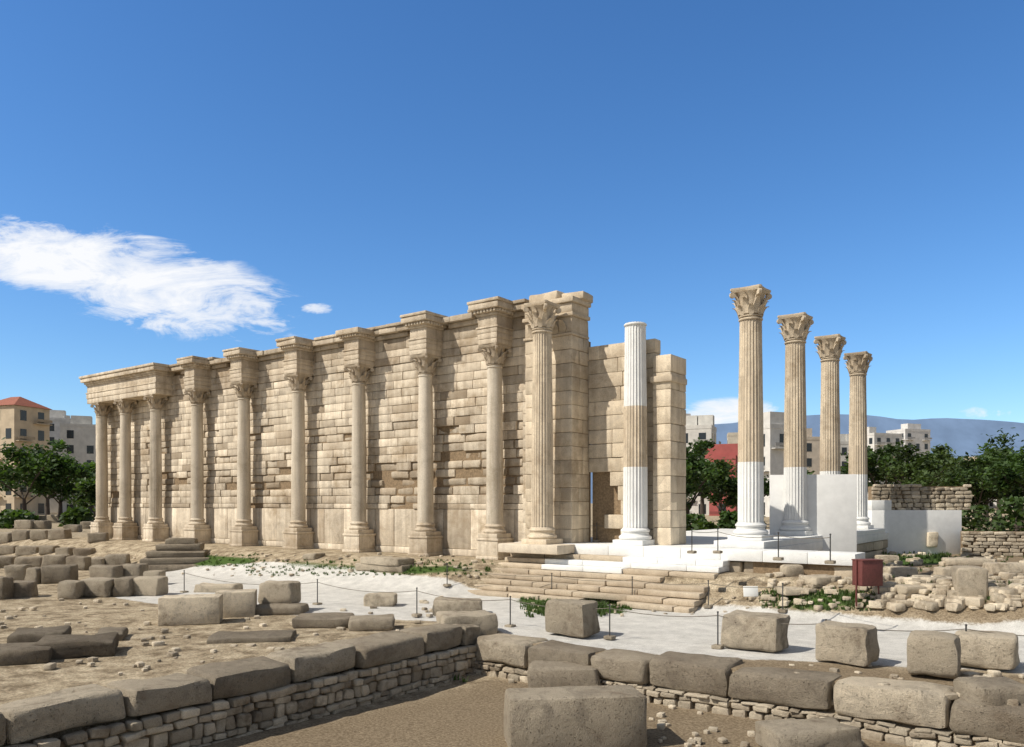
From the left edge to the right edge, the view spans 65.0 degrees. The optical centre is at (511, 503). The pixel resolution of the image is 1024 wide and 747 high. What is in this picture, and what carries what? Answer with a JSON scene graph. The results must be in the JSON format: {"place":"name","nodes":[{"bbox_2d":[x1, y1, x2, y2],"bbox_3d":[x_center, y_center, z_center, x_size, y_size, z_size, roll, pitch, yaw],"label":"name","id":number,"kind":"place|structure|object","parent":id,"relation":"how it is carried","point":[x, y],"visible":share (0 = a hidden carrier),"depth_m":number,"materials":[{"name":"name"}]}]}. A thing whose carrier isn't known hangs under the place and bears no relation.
{"place":"outdoors","nodes":[
{"label":"outdoors","id":0,"kind":"place"},
{"bbox_2d":[0,503,1023,746],"bbox_3d":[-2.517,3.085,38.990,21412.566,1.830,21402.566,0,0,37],"label":"terrain","id":1,"kind":"structure","parent":0,"point":[460,713],"depth_m":19.58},
{"bbox_2d":[79,296,529,559],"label":"colonnaded wall","id":2,"kind":"structure","parent":1,"relation":"on","point":[387,364],"depth_m":37.69,"materials":[{"name":"beige stone"}]},
{"bbox_2d":[108,325,522,549],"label":"wall blocks","id":3,"kind":"structure","parent":1,"relation":"on","point":[397,483],"depth_m":35.55,"materials":[{"name":"beige stone"}]},
{"bbox_2d":[96,365,502,523],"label":"column shafts","id":4,"kind":"object","parent":3,"relation":"attached to","point":[494,478],"visible":0.99,"depth_m":38.20,"materials":[{"name":"beige stone"}]},
{"bbox_2d":[0,515,1023,746],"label":"stone blocks","id":5,"kind":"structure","parent":1,"relation":"on","point":[563,699],"depth_m":15.70,"materials":[{"name":"stone"}]},
{"bbox_2d":[0,551,1023,746],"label":"rubble stones","id":6,"kind":"object","parent":1,"relation":"on","point":[226,716],"visible":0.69,"depth_m":15.26,"materials":[{"name":"beige stone"}]},
{"bbox_2d":[0,427,1023,531],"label":"tree","id":7,"kind":"object","parent":1,"relation":"on","point":[979,473],"depth_m":76.13,"materials":[{"name":"green plant"}]},
{"bbox_2d":[57,656,975,746],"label":"rubble mortar","id":8,"kind":"object","parent":1,"relation":"on","point":[678,699],"visible":0.03,"depth_m":13.50,"materials":[{"name":"concrete"}]},
{"bbox_2d":[184,523,966,644],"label":"barrier posts","id":9,"kind":"object","parent":1,"relation":"on","point":[632,587],"visible":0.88,"depth_m":22.25,"materials":[{"name":"grey metal"}]},
{"bbox_2d":[180,540,964,666],"bbox_3d":[1.954,2.280,24.833,26.106,1.780,10.660,0,0,37],"label":"barrier post feet","id":10,"kind":"object","parent":9,"relation":"attached to","point":[713,646],"visible":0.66,"depth_m":22.12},
{"bbox_2d":[186,525,1023,635],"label":"barrier rope","id":11,"kind":"object","parent":9,"relation":"hanging from","point":[649,582],"visible":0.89,"depth_m":21.50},
{"bbox_2d":[196,550,1023,682],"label":"weedy grass","id":12,"kind":"structure","parent":1,"relation":"on","point":[602,604],"depth_m":24.37,"materials":[{"name":"green plant"}]},
{"bbox_2d":[467,284,887,612],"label":"propylon ruins","id":13,"kind":"object","parent":1,"relation":"on","point":[632,411],"visible":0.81,"depth_m":28.99,"materials":[{"name":"beige stone"}]},
{"bbox_2d":[527,342,851,574],"bbox_3d":[11.165,-1.492,35.071,12.150,9.275,20.400,0,0,37],"label":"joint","id":14,"kind":"object","parent":1,"relation":"on","point":[606,501],"visible":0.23,"depth_m":30.12,"materials":[{"name":"stone"}]},
{"bbox_2d":[541,528,887,573],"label":"platform","id":15,"kind":"structure","parent":1,"relation":"on","point":[705,558],"depth_m":26.71,"materials":[{"name":"white stone"}]},
{"bbox_2d":[743,586,757,596],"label":"info labels","id":16,"kind":"object","parent":1,"relation":"on","point":[750,592],"visible":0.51,"depth_m":23.21,"materials":[{"name":"white"}]},
{"bbox_2d":[770,474,961,553],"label":"modern wall blocks","id":17,"kind":"structure","parent":1,"relation":"on","point":[832,504],"depth_m":31.65,"materials":[{"name":"paint"}]},
{"bbox_2d":[851,559,883,606],"bbox_3d":[9.441,2.111,21.363,0.720,1.245,0.450,0,0,-14],"label":"information sign","id":18,"kind":"object","parent":1,"relation":"on","point":[867,572],"visible":0.97,"depth_m":21.19,"materials":[{"name":"red metal"}]},
{"bbox_2d":[0,0,1023,423],"label":"sky","id":19,"kind":"structure","parent":0,"point":[179,178],"materials":[{"name":"blue"}]},
{"bbox_2d":[591,414,1023,502],"bbox_3d":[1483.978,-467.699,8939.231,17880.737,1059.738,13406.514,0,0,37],"label":"mountains","id":20,"kind":"structure","parent":0,"point":[961,437],"depth_m":8885.20,"materials":[{"name":"blue"}]},
{"bbox_2d":[868,484,1023,555],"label":"rubble walls","id":21,"kind":"structure","parent":0,"point":[932,537],"depth_m":40.63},
{"bbox_3d":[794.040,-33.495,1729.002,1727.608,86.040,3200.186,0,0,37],"label":"town hill","id":22,"kind":"structure","parent":0,"visible":0},
{"bbox_2d":[0,405,1003,516],"bbox_3d":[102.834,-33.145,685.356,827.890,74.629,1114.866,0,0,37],"label":"city buildings","id":23,"kind":"structure","parent":22,"relation":"on","point":[83,428],"depth_m":148.97,"materials":[{"name":"paint"}]},
{"bbox_2d":[0,397,51,409],"bbox_3d":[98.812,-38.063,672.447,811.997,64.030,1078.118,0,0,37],"label":"city roofs","id":24,"kind":"structure","parent":23,"relation":"on","point":[19,401],"depth_m":148.59,"materials":[{"name":"tile"}]},
{"bbox_2d":[6,410,1018,514],"bbox_3d":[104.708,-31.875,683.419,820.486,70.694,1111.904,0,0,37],"label":"building windows","id":25,"kind":"structure","parent":23,"relation":"in","point":[23,432],"depth_m":150.84,"materials":[{"name":"black glass"}]}
]}

